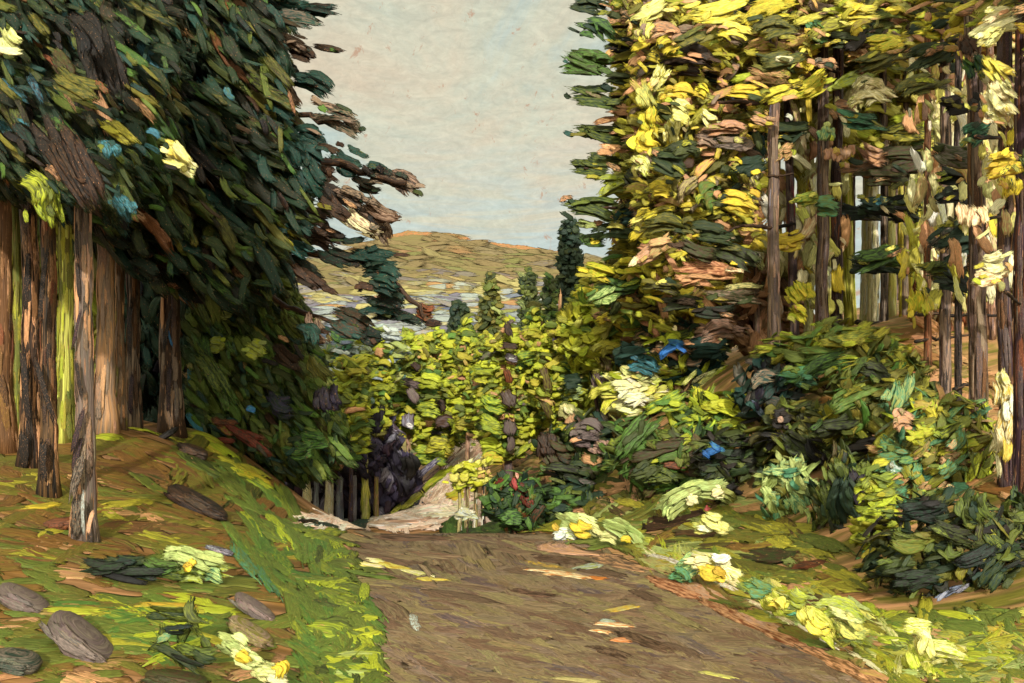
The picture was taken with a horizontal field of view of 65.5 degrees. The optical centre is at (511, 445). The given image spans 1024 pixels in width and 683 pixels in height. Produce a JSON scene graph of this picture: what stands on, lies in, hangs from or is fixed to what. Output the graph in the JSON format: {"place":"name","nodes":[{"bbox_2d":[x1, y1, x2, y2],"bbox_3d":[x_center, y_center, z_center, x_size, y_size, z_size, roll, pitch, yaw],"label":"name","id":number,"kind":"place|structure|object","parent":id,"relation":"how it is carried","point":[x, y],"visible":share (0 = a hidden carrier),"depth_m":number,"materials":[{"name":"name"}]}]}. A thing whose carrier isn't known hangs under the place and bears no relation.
{"place":"outdoors","nodes":[
{"label":"outdoors","id":0,"kind":"place"},
{"bbox_2d":[288,438,493,533],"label":"path","id":1,"kind":"structure","parent":0,"point":[438,508],"depth_m":26.73,"materials":[{"name":"soil"}]},
{"bbox_2d":[0,297,1023,682],"bbox_3d":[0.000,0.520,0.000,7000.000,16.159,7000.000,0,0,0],"label":"ground","id":2,"kind":"structure","parent":0,"point":[998,597],"depth_m":8.92,"materials":[{"name":"green plant"}]},
{"bbox_2d":[0,197,18,453],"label":"spruce tree","id":3,"kind":"object","parent":2,"relation":"on","point":[9,433],"visible":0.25,"depth_m":11.41,"materials":[{"name":"brown plant"}]},
{"bbox_2d":[11,204,21,432],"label":"spruce tree","id":4,"kind":"object","parent":2,"relation":"on","point":[17,277],"visible":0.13,"depth_m":12.90,"materials":[{"name":"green plant"}]},
{"bbox_2d":[0,183,39,468],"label":"spruce tree","id":5,"kind":"object","parent":2,"relation":"on","point":[27,456],"visible":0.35,"depth_m":9.93,"materials":[{"name":"brown plant"}]},
{"bbox_2d":[0,647,42,675],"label":"stone","id":6,"kind":"object","parent":2,"relation":"on","point":[17,661],"visible":0.98,"depth_m":4.75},
{"bbox_2d":[0,582,49,612],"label":"stone","id":7,"kind":"object","parent":2,"relation":"on","point":[15,597],"visible":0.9,"depth_m":5.74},
{"bbox_2d":[37,214,97,406],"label":"spruce tree","id":8,"kind":"object","parent":2,"relation":"on","point":[94,308],"visible":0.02,"depth_m":14.91,"materials":[{"name":"brown plant"}]},
{"bbox_2d":[38,610,113,662],"bbox_3d":[-2.803,1.293,5.212,0.519,0.390,0.388,0,0,0],"label":"stone","id":9,"kind":"object","parent":2,"relation":"on","point":[72,634],"visible":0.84,"depth_m":5.09,"materials":[{"name":"stone"}]},
{"bbox_2d":[25,182,154,497],"bbox_3d":[-5.222,-3.374,9.452,2.709,8.119,2.035,0,0,0],"label":"spruce tree","id":10,"kind":"object","parent":2,"relation":"on","point":[48,485],"visible":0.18,"depth_m":8.94,"materials":[{"name":"brown plant"}]},
{"bbox_2d":[0,0,199,542],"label":"spruce tree","id":11,"kind":"object","parent":2,"relation":"on","point":[93,107],"visible":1,"depth_m":6.99,"materials":[{"name":"green plant"}]},
{"bbox_2d":[55,179,151,443],"bbox_3d":[-6.916,-4.797,12.646,3.598,9.769,2.049,0,0,0],"label":"spruce tree","id":12,"kind":"object","parent":2,"relation":"on","point":[65,389],"visible":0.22,"depth_m":12.31,"materials":[{"name":"green plant"}]},
{"bbox_2d":[79,554,186,584],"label":"bush","id":13,"kind":"object","parent":2,"relation":"on","point":[129,569],"visible":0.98,"depth_m":6.65,"materials":[{"name":"green plant"}]},
{"bbox_2d":[72,116,197,430],"bbox_3d":[-6.540,-5.307,13.772,2.919,10.350,1.904,0,0,0],"label":"spruce tree","id":14,"kind":"object","parent":2,"relation":"on","point":[120,354],"visible":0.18,"depth_m":13.53,"materials":[{"name":"brown plant"}]},
{"bbox_2d":[92,6,211,434],"bbox_3d":[-6.507,-5.002,13.167,3.478,9.930,2.299,0,0,0],"label":"spruce tree","id":15,"kind":"object","parent":2,"relation":"on","point":[107,420],"visible":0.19,"depth_m":12.85,"materials":[{"name":"brown plant"}]},
{"bbox_2d":[114,273,191,427],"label":"spruce tree","id":16,"kind":"object","parent":2,"relation":"on","point":[150,301],"visible":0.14,"depth_m":20.09,"materials":[{"name":"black plant"}]},
{"bbox_2d":[0,427,313,682],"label":"needle litter","id":17,"kind":"object","parent":2,"relation":"on","point":[144,461],"visible":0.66,"depth_m":7.66,"materials":[{"name":"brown plant"}]},
{"bbox_2d":[114,0,211,428],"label":"spruce tree","id":18,"kind":"object","parent":2,"relation":"on","point":[133,391],"visible":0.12,"depth_m":14.09,"materials":[{"name":"brown plant"}]},
{"bbox_2d":[138,668,208,682],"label":"stone","id":19,"kind":"object","parent":2,"relation":"on","point":[166,675],"visible":1,"depth_m":4.89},
{"bbox_2d":[143,595,223,674],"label":"fern","id":20,"kind":"object","parent":2,"relation":"on","point":[206,650],"visible":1,"depth_m":5.01,"materials":[{"name":"green plant"}]},
{"bbox_2d":[176,442,207,459],"bbox_3d":[-5.386,0.108,13.524,0.601,0.332,0.481,0,0,0],"label":"stone","id":21,"kind":"object","parent":2,"relation":"on","point":[195,450],"visible":0.81,"depth_m":13.34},
{"bbox_2d":[163,484,227,520],"bbox_3d":[-3.904,0.749,9.998,0.924,0.522,0.507,0,0,0],"label":"stone","id":22,"kind":"object","parent":2,"relation":"on","point":[187,498],"visible":0.94,"depth_m":9.81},
{"bbox_2d":[160,545,235,583],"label":"flower clump","id":23,"kind":"object","parent":2,"relation":"on","point":[198,565],"visible":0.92,"depth_m":7.00,"materials":[{"name":"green plant"}]},
{"bbox_2d":[21,427,397,682],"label":"bank grass","id":24,"kind":"structure","parent":2,"relation":"on","point":[339,612],"depth_m":7.26,"materials":[{"name":"plant"}]},
{"bbox_2d":[225,615,273,649],"bbox_3d":[-1.902,1.384,5.850,0.390,0.264,0.273,0,0,0],"label":"stone","id":25,"kind":"object","parent":2,"relation":"on","point":[257,635],"visible":0.77,"depth_m":5.77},
{"bbox_2d":[228,592,274,620],"bbox_3d":[-2.024,1.323,6.364,0.461,0.276,0.226,0,0,13],"label":"stone","id":26,"kind":"object","parent":2,"relation":"on","point":[249,605],"visible":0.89,"depth_m":6.29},
{"bbox_2d":[215,631,290,682],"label":"flower clump","id":27,"kind":"object","parent":2,"relation":"on","point":[236,647],"visible":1,"depth_m":4.95,"materials":[{"name":"yellow plant"}]},
{"bbox_2d":[180,277,358,494],"bbox_3d":[-5.662,-3.853,17.306,5.015,9.931,4.564,0,0,0],"label":"bush","id":28,"kind":"object","parent":2,"relation":"on","point":[261,390],"visible":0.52,"depth_m":16.24,"materials":[{"name":"green plant"}]},
{"bbox_2d":[127,0,442,438],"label":"spruce tree","id":29,"kind":"object","parent":2,"relation":"on","point":[258,214],"visible":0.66,"depth_m":13.12,"materials":[{"name":"green plant"}]},
{"bbox_2d":[322,465,348,514],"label":"grove tree","id":30,"kind":"object","parent":2,"relation":"on","point":[329,501],"visible":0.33,"depth_m":27.88,"materials":[{"name":"brown plant"}]},
{"bbox_2d":[324,470,348,520],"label":"grove tree","id":31,"kind":"object","parent":2,"relation":"on","point":[339,502],"visible":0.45,"depth_m":28.51,"materials":[{"name":"brown plant"}]},
{"bbox_2d":[332,354,379,521],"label":"young tree","id":32,"kind":"object","parent":2,"relation":"on","point":[352,380],"visible":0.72,"depth_m":25.57,"materials":[{"name":"green plant"}]},
{"bbox_2d":[285,404,439,518],"bbox_3d":[-5.923,0.255,30.526,6.618,6.341,3.492,0,0,0],"label":"rock","id":33,"kind":"object","parent":2,"relation":"on","point":[401,480],"visible":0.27,"depth_m":29.68,"materials":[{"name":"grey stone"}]},
{"bbox_2d":[317,323,412,403],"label":"young tree","id":34,"kind":"object","parent":2,"relation":"on","point":[393,344],"visible":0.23,"depth_m":29.20,"materials":[{"name":"green plant"}]},
{"bbox_2d":[347,437,387,518],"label":"grove tree","id":35,"kind":"object","parent":2,"relation":"on","point":[367,466],"visible":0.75,"depth_m":27.49,"materials":[{"name":"black plant"}]},
{"bbox_2d":[365,328,396,516],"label":"young tree","id":36,"kind":"object","parent":2,"relation":"on","point":[378,389],"visible":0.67,"depth_m":28.96,"materials":[{"name":"green plant"}]},
{"bbox_2d":[388,326,449,465],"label":"young tree","id":37,"kind":"object","parent":2,"relation":"on","point":[416,396],"visible":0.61,"depth_m":32.37,"materials":[{"name":"green plant"}]},
{"bbox_2d":[410,326,481,468],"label":"young tree","id":38,"kind":"object","parent":2,"relation":"on","point":[438,341],"visible":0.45,"depth_m":34.83,"materials":[{"name":"green plant"}]},
{"bbox_2d":[445,299,469,332],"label":"fir tree","id":39,"kind":"object","parent":2,"relation":"on","point":[458,309],"visible":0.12,"depth_m":43.63,"materials":[{"name":"green plant"}]},
{"bbox_2d":[442,460,476,531],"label":"birch sapling","id":40,"kind":"object","parent":2,"relation":"on","point":[460,474],"visible":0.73,"depth_m":19.96,"materials":[{"name":"yellow plant"}]},
{"bbox_2d":[446,313,479,500],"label":"young tree","id":41,"kind":"object","parent":2,"relation":"on","point":[460,352],"visible":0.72,"depth_m":26.61,"materials":[{"name":"green plant"}]},
{"bbox_2d":[465,459,492,527],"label":"birch sapling","id":42,"kind":"object","parent":2,"relation":"on","point":[474,488],"visible":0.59,"depth_m":20.13,"materials":[{"name":"yellow plant"}]},
{"bbox_2d":[468,456,493,524],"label":"birch sapling","id":43,"kind":"object","parent":2,"relation":"on","point":[486,462],"visible":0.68,"depth_m":20.08,"materials":[{"name":"yellow plant"}]},
{"bbox_2d":[474,270,505,338],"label":"fir tree","id":44,"kind":"object","parent":2,"relation":"on","point":[490,318],"visible":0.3,"depth_m":41.45,"materials":[{"name":"green plant"}]},
{"bbox_2d":[465,314,542,478],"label":"young tree","id":45,"kind":"object","parent":2,"relation":"on","point":[506,417],"visible":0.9,"depth_m":22.39,"materials":[{"name":"green plant"}]},
{"bbox_2d":[474,466,557,533],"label":"shrub","id":46,"kind":"object","parent":2,"relation":"on","point":[525,495],"visible":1,"depth_m":15.12,"materials":[{"name":"green plant"}]},
{"bbox_2d":[515,266,546,329],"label":"fir tree","id":47,"kind":"object","parent":2,"relation":"on","point":[527,290],"visible":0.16,"depth_m":41.50,"materials":[{"name":"green plant"}]},
{"bbox_2d":[521,301,547,452],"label":"young tree","id":48,"kind":"object","parent":2,"relation":"on","point":[534,314],"visible":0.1,"depth_m":25.66,"materials":[{"name":"green plant"}]},
{"bbox_2d":[539,271,559,321],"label":"fir tree","id":49,"kind":"object","parent":2,"relation":"on","point":[549,293],"visible":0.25,"depth_m":43.52,"materials":[{"name":"green plant"}]},
{"bbox_2d":[553,217,584,308],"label":"fir tree","id":50,"kind":"object","parent":2,"relation":"on","point":[569,258],"visible":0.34,"depth_m":45.41,"materials":[{"name":"green plant"}]},
{"bbox_2d":[526,277,613,436],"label":"young tree","id":51,"kind":"object","parent":2,"relation":"on","point":[561,392],"visible":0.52,"depth_m":21.30,"materials":[{"name":"green plant"}]},
{"bbox_2d":[542,483,606,522],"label":"shrub","id":52,"kind":"object","parent":2,"relation":"on","point":[557,495],"visible":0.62,"depth_m":15.92,"materials":[{"name":"green plant"}]},
{"bbox_2d":[552,511,602,539],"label":"flower clump","id":53,"kind":"object","parent":2,"relation":"on","point":[574,525],"visible":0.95,"depth_m":13.39,"materials":[{"name":"yellow plant"}]},
{"bbox_2d":[531,405,636,500],"bbox_3d":[1.818,0.196,17.452,2.854,2.226,1.840,0,0,0],"label":"shrub","id":54,"kind":"object","parent":2,"relation":"on","point":[584,441],"visible":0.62,"depth_m":16.78,"materials":[{"name":"green plant"}]},
{"bbox_2d":[548,286,648,428],"bbox_3d":[2.390,-2.080,20.941,2.994,4.218,1.793,0,0,0],"label":"bush","id":55,"kind":"object","parent":2,"relation":"on","point":[594,355],"visible":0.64,"depth_m":20.45,"materials":[{"name":"green plant"}]},
{"bbox_2d":[558,0,678,417],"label":"fir tree","id":56,"kind":"object","parent":2,"relation":"on","point":[618,295],"visible":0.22,"depth_m":17.84,"materials":[{"name":"green plant"}]},
{"bbox_2d":[599,517,644,544],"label":"flower clump","id":57,"kind":"object","parent":2,"relation":"on","point":[616,528],"visible":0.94,"depth_m":12.42,"materials":[{"name":"green plant"}]},
{"bbox_2d":[588,364,671,421],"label":"shrub","id":58,"kind":"object","parent":2,"relation":"on","point":[621,396],"visible":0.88,"depth_m":18.19,"materials":[{"name":"yellow plant"}]},
{"bbox_2d":[599,411,734,500],"bbox_3d":[2.970,0.218,14.920,2.778,1.691,1.684,0,0,0],"label":"shrub","id":59,"kind":"object","parent":2,"relation":"on","point":[644,450],"visible":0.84,"depth_m":14.30,"materials":[{"name":"green plant"}]},
{"bbox_2d":[612,315,749,396],"bbox_3d":[3.865,-2.019,18.675,3.219,2.170,2.288,0,0,0],"label":"shrub","id":60,"kind":"object","parent":2,"relation":"on","point":[675,359],"visible":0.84,"depth_m":18.23,"materials":[{"name":"green plant"}]},
{"bbox_2d":[606,1,768,333],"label":"beech tree","id":61,"kind":"object","parent":2,"relation":"on","point":[694,291],"visible":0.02,"depth_m":26.66,"materials":[{"name":"green plant"}]},
{"bbox_2d":[661,477,737,521],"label":"flower clump","id":62,"kind":"object","parent":2,"relation":"on","point":[680,499],"visible":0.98,"depth_m":13.19,"materials":[{"name":"green plant"}]},
{"bbox_2d":[645,382,754,433],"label":"shrub","id":63,"kind":"object","parent":2,"relation":"on","point":[721,413],"visible":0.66,"depth_m":14.94,"materials":[{"name":"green plant"}]},
{"bbox_2d":[668,551,743,582],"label":"flower clump","id":64,"kind":"object","parent":2,"relation":"on","point":[688,567],"visible":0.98,"depth_m":9.23,"materials":[{"name":"yellow plant"}]},
{"bbox_2d":[692,511,734,536],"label":"flower clump","id":65,"kind":"object","parent":2,"relation":"on","point":[711,522],"visible":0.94,"depth_m":11.50,"materials":[{"name":"yellow plant"}]},
{"bbox_2d":[618,0,830,344],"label":"tall tree","id":66,"kind":"object","parent":2,"relation":"on","point":[687,164],"visible":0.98,"depth_m":15.88,"materials":[{"name":"yellow plant"}]},
{"bbox_2d":[688,423,776,503],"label":"shrub","id":67,"kind":"object","parent":2,"relation":"on","point":[715,459],"visible":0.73,"depth_m":13.28,"materials":[{"name":"green plant"}]},
{"bbox_2d":[731,116,780,333],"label":"slim tree","id":68,"kind":"object","parent":2,"relation":"on","point":[739,279],"visible":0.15,"depth_m":18.99,"materials":[{"name":"brown plant"}]},
{"bbox_2d":[719,252,814,355],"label":"bush","id":69,"kind":"object","parent":2,"relation":"on","point":[744,342],"visible":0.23,"depth_m":19.59,"materials":[{"name":"brown plant"}]},
{"bbox_2d":[729,341,809,432],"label":"shrub","id":70,"kind":"object","parent":2,"relation":"on","point":[767,386],"visible":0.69,"depth_m":14.22,"materials":[{"name":"green plant"}]},
{"bbox_2d":[518,478,1023,682],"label":"verge grass","id":71,"kind":"structure","parent":2,"relation":"on","point":[988,640],"depth_m":8.32,"materials":[{"name":"plant"}]},
{"bbox_2d":[741,577,809,616],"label":"flower clump","id":72,"kind":"object","parent":2,"relation":"on","point":[775,603],"visible":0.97,"depth_m":7.20,"materials":[{"name":"yellow plant"}]},
{"bbox_2d":[747,7,817,335],"bbox_3d":[6.041,-7.455,17.830,2.504,10.898,3.340,0,0,18],"label":"tall tree","id":73,"kind":"object","parent":2,"relation":"on","point":[790,239],"visible":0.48,"depth_m":17.93,"materials":[{"name":"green plant"}]},
{"bbox_2d":[751,450,819,520],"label":"shrub","id":74,"kind":"object","parent":2,"relation":"on","point":[782,477],"visible":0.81,"depth_m":11.40,"materials":[{"name":"green plant"}]},
{"bbox_2d":[742,395,838,471],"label":"shrub","id":75,"kind":"object","parent":2,"relation":"on","point":[797,438],"visible":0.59,"depth_m":12.62,"materials":[{"name":"green plant"}]},
{"bbox_2d":[779,48,832,332],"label":"birch tree","id":76,"kind":"object","parent":2,"relation":"on","point":[809,320],"visible":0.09,"depth_m":18.83,"materials":[{"name":"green plant"}]},
{"bbox_2d":[749,316,914,393],"bbox_3d":[5.780,-1.583,14.508,3.018,1.458,1.813,0,0,0],"label":"shrub","id":77,"kind":"object","parent":2,"relation":"on","point":[825,347],"visible":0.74,"depth_m":13.93,"materials":[{"name":"green plant"}]},
{"bbox_2d":[805,46,858,316],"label":"birch tree","id":78,"kind":"object","parent":2,"relation":"on","point":[851,140],"visible":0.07,"depth_m":18.26,"materials":[{"name":"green plant"}]},
{"bbox_2d":[796,595,870,649],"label":"flower clump","id":79,"kind":"object","parent":2,"relation":"on","point":[847,614],"visible":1,"depth_m":6.18,"materials":[{"name":"yellow plant"}]},
{"bbox_2d":[786,0,883,321],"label":"tall tree","id":80,"kind":"object","parent":2,"relation":"on","point":[825,20],"visible":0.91,"depth_m":16.89,"materials":[{"name":"green plant"}]},
{"bbox_2d":[803,437,873,533],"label":"shrub","id":81,"kind":"object","parent":2,"relation":"on","point":[833,496],"visible":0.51,"depth_m":9.90,"materials":[{"name":"green plant"}]},
{"bbox_2d":[812,46,878,326],"bbox_3d":[8.114,-8.238,19.147,2.896,12.216,1.864,0,0,0],"label":"birch tree","id":82,"kind":"object","parent":2,"relation":"on","point":[849,301],"visible":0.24,"depth_m":19.10,"materials":[{"name":"green plant"}]},
{"bbox_2d":[813,0,916,326],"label":"tall tree","id":83,"kind":"object","parent":2,"relation":"on","point":[867,85],"visible":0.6,"depth_m":16.41,"materials":[{"name":"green plant"}]},
{"bbox_2d":[846,457,903,559],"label":"shrub","id":84,"kind":"object","parent":2,"relation":"on","point":[878,495],"visible":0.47,"depth_m":8.80,"materials":[{"name":"green plant"}]},
{"bbox_2d":[810,342,940,464],"bbox_3d":[5.399,-0.554,11.961,2.189,2.014,1.173,0,0,0],"label":"shrub","id":85,"kind":"object","parent":2,"relation":"on","point":[845,412],"visible":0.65,"depth_m":11.63,"materials":[{"name":"green plant"}]},
{"bbox_2d":[849,46,902,320],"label":"birch tree","id":86,"kind":"object","parent":2,"relation":"on","point":[873,281],"visible":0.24,"depth_m":19.18,"materials":[{"name":"green plant"}]},
{"bbox_2d":[859,48,893,320],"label":"birch tree","id":87,"kind":"object","parent":2,"relation":"on","point":[863,315],"visible":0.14,"depth_m":19.55,"materials":[{"name":"green plant"}]},
{"bbox_2d":[866,98,896,316],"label":"birch tree","id":88,"kind":"object","parent":2,"relation":"on","point":[892,294],"visible":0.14,"depth_m":19.81,"materials":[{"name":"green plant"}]},
{"bbox_2d":[836,1,934,324],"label":"tall tree","id":89,"kind":"object","parent":2,"relation":"on","point":[875,169],"visible":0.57,"depth_m":17.24,"materials":[{"name":"green plant"}]},
{"bbox_2d":[848,1,923,315],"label":"tall tree","id":90,"kind":"object","parent":2,"relation":"on","point":[880,259],"visible":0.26,"depth_m":16.23,"materials":[{"name":"green plant"}]},
{"bbox_2d":[863,7,931,316],"bbox_3d":[9.350,-8.184,19.032,2.827,11.321,1.877,0,0,0],"label":"birch tree","id":91,"kind":"object","parent":2,"relation":"on","point":[878,107],"visible":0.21,"depth_m":18.98,"materials":[{"name":"green plant"}]},
{"bbox_2d":[885,2,939,296],"bbox_3d":[9.537,-8.051,18.916,2.384,11.661,1.808,0,0,0],"label":"birch tree","id":92,"kind":"object","parent":2,"relation":"on","point":[912,101],"visible":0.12,"depth_m":18.86,"materials":[{"name":"green plant"}]},
{"bbox_2d":[862,372,996,508],"bbox_3d":[5.464,0.153,10.294,1.984,2.147,1.280,0,0,0],"label":"shrub","id":93,"kind":"object","parent":2,"relation":"on","point":[914,456],"visible":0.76,"depth_m":9.99,"materials":[{"name":"green plant"}]},
{"bbox_2d":[892,0,968,366],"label":"tall tree","id":94,"kind":"object","parent":2,"relation":"on","point":[928,53],"visible":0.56,"depth_m":14.44,"materials":[{"name":"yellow plant"}]},
{"bbox_2d":[900,617,969,669],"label":"flower clump","id":95,"kind":"object","parent":2,"relation":"on","point":[942,650],"visible":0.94,"depth_m":5.67,"materials":[{"name":"yellow plant"}]},
{"bbox_2d":[851,483,1023,601],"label":"shrub","id":96,"kind":"object","parent":2,"relation":"on","point":[937,539],"visible":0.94,"depth_m":7.30,"materials":[{"name":"green plant"}]},
{"bbox_2d":[905,0,995,393],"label":"tall tree","id":97,"kind":"object","parent":2,"relation":"on","point":[920,300],"visible":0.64,"depth_m":13.12,"materials":[{"name":"brown plant"}]},
{"bbox_2d":[902,256,1011,337],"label":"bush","id":98,"kind":"object","parent":2,"relation":"on","point":[917,321],"visible":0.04,"depth_m":15.59,"materials":[{"name":"green plant"}]},
{"bbox_2d":[927,0,993,413],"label":"tall tree","id":99,"kind":"object","parent":2,"relation":"on","point":[953,155],"visible":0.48,"depth_m":12.34,"materials":[{"name":"brown plant"}]},
{"bbox_2d":[939,0,1014,430],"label":"tall tree","id":100,"kind":"object","parent":2,"relation":"on","point":[971,124],"visible":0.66,"depth_m":10.92,"materials":[{"name":"brown plant"}]},
{"bbox_2d":[955,0,1023,486],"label":"tall tree","id":101,"kind":"object","parent":2,"relation":"on","point":[996,104],"visible":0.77,"depth_m":9.29,"materials":[{"name":"yellow plant"}]},
{"bbox_2d":[984,44,996,339],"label":"slim tree","id":102,"kind":"object","parent":2,"relation":"on","point":[992,322],"visible":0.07,"depth_m":14.95,"materials":[{"name":"brown plant"}]},
{"bbox_2d":[972,485,1023,563],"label":"shrub","id":103,"kind":"object","parent":2,"relation":"on","point":[1015,500],"visible":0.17,"depth_m":7.78,"materials":[{"name":"green plant"}]},
{"bbox_2d":[988,0,1023,508],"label":"tall tree","id":104,"kind":"object","parent":2,"relation":"on","point":[1013,223],"visible":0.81,"depth_m":8.76,"materials":[{"name":"brown plant"}]},
{"bbox_2d":[297,230,747,450],"bbox_3d":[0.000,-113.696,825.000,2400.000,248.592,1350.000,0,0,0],"label":"hills","id":105,"kind":"structure","parent":0,"point":[414,240],"depth_m":694.62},
{"bbox_2d":[340,530,886,682],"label":"road","id":106,"kind":"structure","parent":0,"point":[538,607],"depth_m":7.06,"materials":[{"name":"soil"}]},
{"bbox_2d":[288,0,938,313],"label":"sky","id":107,"kind":"structure","parent":0,"point":[466,98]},
{"bbox_2d":[297,327,1011,533],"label":"ground","id":108,"kind":"structure","parent":0,"point":[612,482],"depth_m":15.96,"materials":[{"name":"soil"}]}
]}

